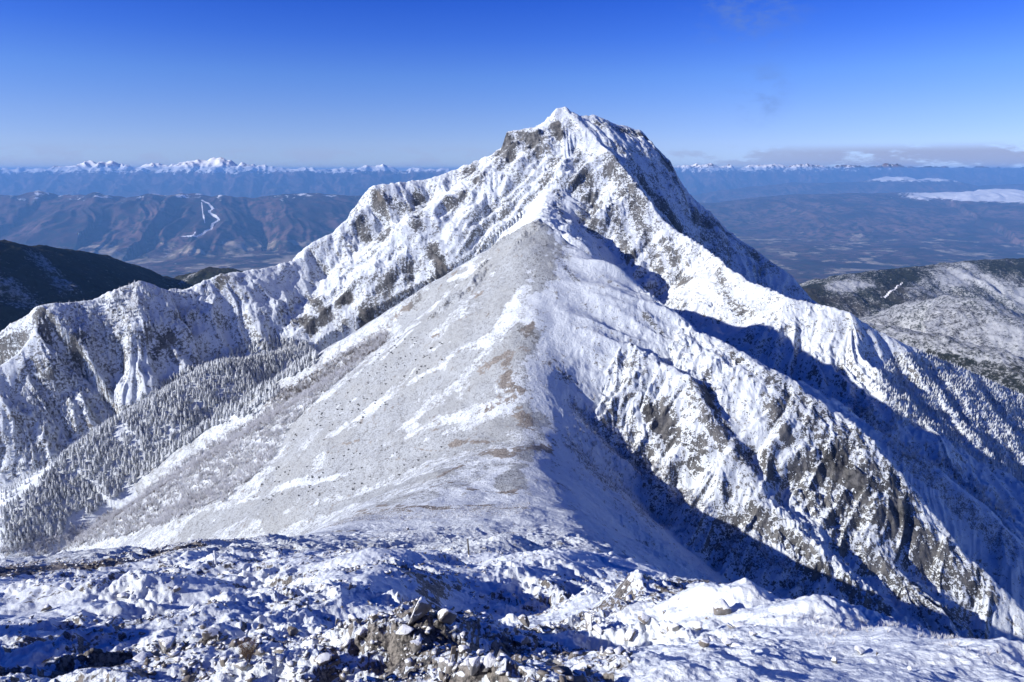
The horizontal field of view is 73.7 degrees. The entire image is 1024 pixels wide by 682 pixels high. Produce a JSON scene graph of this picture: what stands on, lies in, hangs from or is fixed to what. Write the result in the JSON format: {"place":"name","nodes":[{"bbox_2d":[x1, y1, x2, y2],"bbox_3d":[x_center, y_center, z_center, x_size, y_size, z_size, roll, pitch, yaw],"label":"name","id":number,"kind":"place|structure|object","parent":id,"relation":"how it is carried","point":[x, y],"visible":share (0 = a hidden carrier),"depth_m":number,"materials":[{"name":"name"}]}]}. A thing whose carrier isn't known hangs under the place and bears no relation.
{"place":"outdoors","nodes":[
{"label":"outdoors","id":0,"kind":"place"},
{"bbox_2d":[0,107,1023,641],"bbox_3d":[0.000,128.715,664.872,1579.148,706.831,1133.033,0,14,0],"label":"mountain terrain","id":1,"kind":"structure","parent":0,"point":[538,281],"depth_m":339.80,"materials":[{"name":"white snow"}]},
{"bbox_2d":[21,538,25,545],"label":"frosted conifer","id":2,"kind":"object","parent":1,"relation":"on","point":[23,542],"visible":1,"depth_m":387.58,"materials":[{"name":"white plant"}]},
{"bbox_2d":[0,383,116,501],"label":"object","id":3,"kind":"object","parent":1,"relation":"on","point":[14,484],"depth_m":481.90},
{"bbox_2d":[20,280,207,406],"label":"ridge forest","id":4,"kind":"object","parent":1,"relation":"on","point":[97,323],"visible":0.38,"depth_m":542.56,"materials":[{"name":"grey plant"}]},
{"bbox_2d":[0,335,316,552],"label":"conifer forest","id":5,"kind":"object","parent":1,"relation":"on","point":[257,360],"visible":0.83,"depth_m":449.25,"materials":[{"name":"white plant"}]},
{"bbox_2d":[0,330,388,558],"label":"frosted thicket","id":6,"kind":"object","parent":1,"relation":"on","point":[216,450],"visible":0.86,"depth_m":378.68,"materials":[{"name":"white plant"}]},
{"bbox_2d":[1,502,530,575],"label":"gravel band","id":7,"kind":"object","parent":1,"relation":"on","point":[197,546],"visible":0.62,"depth_m":172.62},
{"bbox_2d":[276,330,388,400],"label":"brown thicket","id":8,"kind":"object","parent":1,"relation":"on","point":[306,381],"visible":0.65,"depth_m":399.26,"materials":[{"name":"plant"}]},
{"bbox_2d":[357,523,567,556],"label":"stony rise","id":9,"kind":"structure","parent":1,"relation":"on","point":[467,535],"depth_m":131.12,"materials":[{"name":"grey stone"}]},
{"bbox_2d":[566,398,792,574],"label":"shaded scrub","id":10,"kind":"object","parent":1,"relation":"on","point":[610,450],"visible":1,"depth_m":275.80,"materials":[{"name":"grey plant"}]},
{"bbox_2d":[858,406,1015,521],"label":"valley scrub","id":11,"kind":"object","parent":1,"relation":"on","point":[999,504],"visible":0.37,"depth_m":376.59,"materials":[{"name":"grey plant"}]},
{"bbox_2d":[870,347,1023,482],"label":"slope forest","id":12,"kind":"object","parent":1,"relation":"on","point":[921,410],"visible":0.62,"depth_m":447.63,"materials":[{"name":"white plant"}]},
{"bbox_2d":[0,547,1023,681],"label":"ground","id":13,"kind":"structure","parent":0,"point":[780,647],"depth_m":16.20,"materials":[{"name":"white snow"}]},
{"bbox_2d":[40,604,51,611],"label":"rock","id":14,"kind":"object","parent":13,"relation":"on","point":[47,607],"visible":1,"depth_m":34.63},
{"bbox_2d":[60,582,72,590],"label":"rock","id":15,"kind":"object","parent":13,"relation":"on","point":[67,586],"visible":1,"depth_m":36.61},
{"bbox_2d":[117,591,127,597],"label":"rock","id":16,"kind":"object","parent":13,"relation":"on","point":[122,595],"visible":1,"depth_m":36.30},
{"bbox_2d":[133,651,146,661],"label":"rock","id":17,"kind":"object","parent":13,"relation":"on","point":[141,656],"visible":0.89,"depth_m":11.06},
{"bbox_2d":[156,636,175,653],"bbox_3d":[-7.690,6.785,15.229,0.370,0.347,0.448,-2,22,-47],"label":"rock","id":18,"kind":"object","parent":13,"relation":"on","point":[166,644],"visible":0.81,"depth_m":15.13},
{"bbox_2d":[173,585,180,591],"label":"rock","id":19,"kind":"object","parent":13,"relation":"on","point":[176,588],"visible":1,"depth_m":36.91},
{"bbox_2d":[202,627,223,640],"bbox_3d":[-7.127,6.969,16.238,0.469,0.184,0.315,15,32,-20],"label":"rock","id":20,"kind":"object","parent":13,"relation":"on","point":[209,633],"visible":1,"depth_m":16.16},
{"bbox_2d":[213,550,230,564],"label":"rope post","id":21,"kind":"object","parent":13,"relation":"on","point":[214,552],"visible":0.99,"depth_m":50.90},
{"bbox_2d":[220,656,227,666],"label":"rock","id":22,"kind":"object","parent":13,"relation":"on","point":[223,660],"visible":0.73,"depth_m":10.46,"materials":[{"name":"grey stone"}]},
{"bbox_2d":[287,605,296,611],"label":"stone","id":23,"kind":"object","parent":13,"relation":"on","point":[293,608],"visible":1,"depth_m":23.68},
{"bbox_2d":[287,626,298,635],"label":"rock","id":24,"kind":"object","parent":13,"relation":"on","point":[291,630],"visible":1,"depth_m":21.10,"materials":[{"name":"grey stone"}]},
{"bbox_2d":[314,653,330,665],"bbox_3d":[-2.752,4.631,9.931,0.234,0.087,0.209,-8,16,-29],"label":"rock","id":25,"kind":"object","parent":13,"relation":"on","point":[321,659],"visible":1,"depth_m":9.89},
{"bbox_2d":[330,587,336,593],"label":"rock","id":26,"kind":"object","parent":13,"relation":"on","point":[332,590],"visible":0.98,"depth_m":26.06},
{"bbox_2d":[1,545,675,662],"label":"slope stones","id":27,"kind":"object","parent":13,"relation":"on","point":[358,620],"visible":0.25,"depth_m":31.79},
{"bbox_2d":[355,626,367,637],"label":"rock","id":28,"kind":"object","parent":13,"relation":"on","point":[361,633],"visible":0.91,"depth_m":10.74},
{"bbox_2d":[371,613,378,618],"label":"rock","id":29,"kind":"object","parent":13,"relation":"on","point":[375,615],"visible":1,"depth_m":10.85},
{"bbox_2d":[141,598,637,681],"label":"rubble","id":30,"kind":"object","parent":13,"relation":"on","point":[192,673],"visible":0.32,"depth_m":10.22,"materials":[{"name":"white stone"}]},
{"bbox_2d":[236,633,258,660],"bbox_3d":[-3.844,4.498,9.923,0.355,0.439,0.385,-4,15,-17],"label":"dead bush","id":31,"kind":"object","parent":30,"relation":"on","point":[249,650],"visible":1,"depth_m":9.92,"materials":[{"name":"brown plant"}]},
{"bbox_2d":[483,653,496,669],"bbox_3d":[-0.203,2.901,6.182,0.162,0.101,0.143,8,16,30],"label":"rock","id":32,"kind":"object","parent":30,"relation":"on","point":[489,660],"visible":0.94,"depth_m":6.15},
{"bbox_2d":[395,624,413,634],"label":"rock","id":33,"kind":"object","parent":13,"relation":"on","point":[403,629],"visible":1,"depth_m":10.51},
{"bbox_2d":[409,638,421,653],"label":"rock","id":34,"kind":"object","parent":13,"relation":"on","point":[416,645],"visible":1,"depth_m":9.93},
{"bbox_2d":[408,596,430,625],"bbox_3d":[-1.472,4.260,10.735,0.399,0.488,0.161,-9,17,-32],"label":"rock","id":35,"kind":"object","parent":13,"relation":"on","point":[422,607],"visible":1,"depth_m":10.67,"materials":[{"name":"grey stone"}]},
{"bbox_2d":[438,608,456,624],"bbox_3d":[-1.027,4.361,10.798,0.311,0.358,0.213,-6,15,-21],"label":"rock","id":36,"kind":"object","parent":13,"relation":"on","point":[447,616],"visible":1,"depth_m":10.71,"materials":[{"name":"grey stone"}]},
{"bbox_2d":[450,646,458,662],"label":"rock","id":37,"kind":"object","parent":13,"relation":"on","point":[453,654],"visible":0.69,"depth_m":6.50,"materials":[{"name":"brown stone"}]},
{"bbox_2d":[458,645,468,653],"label":"rock","id":38,"kind":"object","parent":13,"relation":"on","point":[463,649],"visible":1,"depth_m":9.52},
{"bbox_2d":[467,537,469,556],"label":"trail pole","id":39,"kind":"object","parent":13,"relation":"on","point":[468,547],"visible":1,"depth_m":60.94,"materials":[{"name":"metal"}]},
{"bbox_2d":[469,656,479,675],"bbox_3d":[-0.343,2.939,6.165,0.115,0.200,0.139,-1,14,-6],"label":"rock","id":40,"kind":"object","parent":13,"relation":"on","point":[474,664],"visible":1,"depth_m":6.12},
{"bbox_2d":[476,649,484,655],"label":"rock","id":41,"kind":"object","parent":13,"relation":"on","point":[479,652],"visible":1,"depth_m":6.63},
{"bbox_2d":[511,654,521,661],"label":"stone","id":42,"kind":"object","parent":13,"relation":"on","point":[517,657],"visible":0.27,"depth_m":7.76,"materials":[{"name":"grey stone"}]},
{"bbox_2d":[513,635,528,645],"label":"rock","id":43,"kind":"object","parent":13,"relation":"on","point":[520,640],"visible":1,"depth_m":11.45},
{"bbox_2d":[518,614,529,626],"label":"rock","id":44,"kind":"object","parent":13,"relation":"on","point":[523,619],"visible":1,"depth_m":17.85,"materials":[{"name":"grey stone"}]},
{"bbox_2d":[540,626,554,631],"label":"rock","id":45,"kind":"object","parent":13,"relation":"on","point":[546,629],"visible":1,"depth_m":12.90,"materials":[{"name":"grey stone"}]},
{"bbox_2d":[585,613,591,630],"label":"rock","id":46,"kind":"object","parent":13,"relation":"on","point":[588,622],"visible":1,"depth_m":12.99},
{"bbox_2d":[592,621,602,634],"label":"stone","id":47,"kind":"object","parent":13,"relation":"on","point":[596,627],"visible":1,"depth_m":12.90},
{"bbox_2d":[624,630,635,640],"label":"rock","id":48,"kind":"object","parent":13,"relation":"on","point":[629,634],"visible":1,"depth_m":12.60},
{"bbox_2d":[638,613,650,624],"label":"rock","id":49,"kind":"object","parent":13,"relation":"on","point":[643,618],"visible":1,"depth_m":12.82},
{"bbox_2d":[672,622,678,631],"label":"rock","id":50,"kind":"object","parent":13,"relation":"on","point":[675,626],"visible":1,"depth_m":12.40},
{"bbox_2d":[692,620,701,630],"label":"rock","id":51,"kind":"object","parent":13,"relation":"on","point":[696,624],"visible":1,"depth_m":12.28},
{"bbox_2d":[698,639,709,647],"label":"rock","id":52,"kind":"object","parent":13,"relation":"on","point":[703,643],"visible":1,"depth_m":7.31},
{"bbox_2d":[713,598,731,614],"bbox_3d":[4.212,5.349,13.774,0.404,0.250,0.356,2,19,-12],"label":"rock","id":53,"kind":"object","parent":13,"relation":"on","point":[721,606],"visible":0.99,"depth_m":13.64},
{"bbox_2d":[721,637,732,644],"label":"rock","id":54,"kind":"object","parent":13,"relation":"on","point":[726,640],"visible":1,"depth_m":8.58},
{"bbox_2d":[732,622,743,627],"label":"stone","id":55,"kind":"object","parent":13,"relation":"on","point":[736,624],"visible":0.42,"depth_m":12.46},
{"bbox_2d":[749,631,757,635],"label":"rock","id":56,"kind":"object","parent":13,"relation":"on","point":[752,633],"visible":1,"depth_m":9.87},
{"bbox_2d":[831,656,837,663],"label":"rock","id":57,"kind":"object","parent":13,"relation":"on","point":[834,659],"visible":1,"depth_m":7.36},
{"bbox_2d":[854,645,864,654],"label":"rock","id":58,"kind":"object","parent":13,"relation":"on","point":[859,650],"visible":1,"depth_m":8.31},
{"bbox_2d":[0,157,1023,283],"bbox_3d":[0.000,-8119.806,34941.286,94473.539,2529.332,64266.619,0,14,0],"label":"valley and far mountains","id":59,"kind":"structure","parent":0,"point":[800,223],"depth_m":18352.58,"materials":[{"name":"blue stone"}]},
{"bbox_2d":[0,239,1023,394],"bbox_3d":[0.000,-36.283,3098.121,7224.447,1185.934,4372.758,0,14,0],"label":"hills","id":60,"kind":"structure","parent":0,"point":[968,315],"depth_m":1937.90,"materials":[{"name":"white snow"}]},
{"bbox_2d":[0,0,1023,170],"label":"sky","id":61,"kind":"structure","parent":0,"point":[402,85],"materials":[{"name":"blue"}]},
{"bbox_2d":[782,611,1010,663],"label":"frosted grass","id":62,"kind":"structure","parent":0,"point":[921,635],"depth_m":9.80,"materials":[{"name":"white plant"}]}
]}

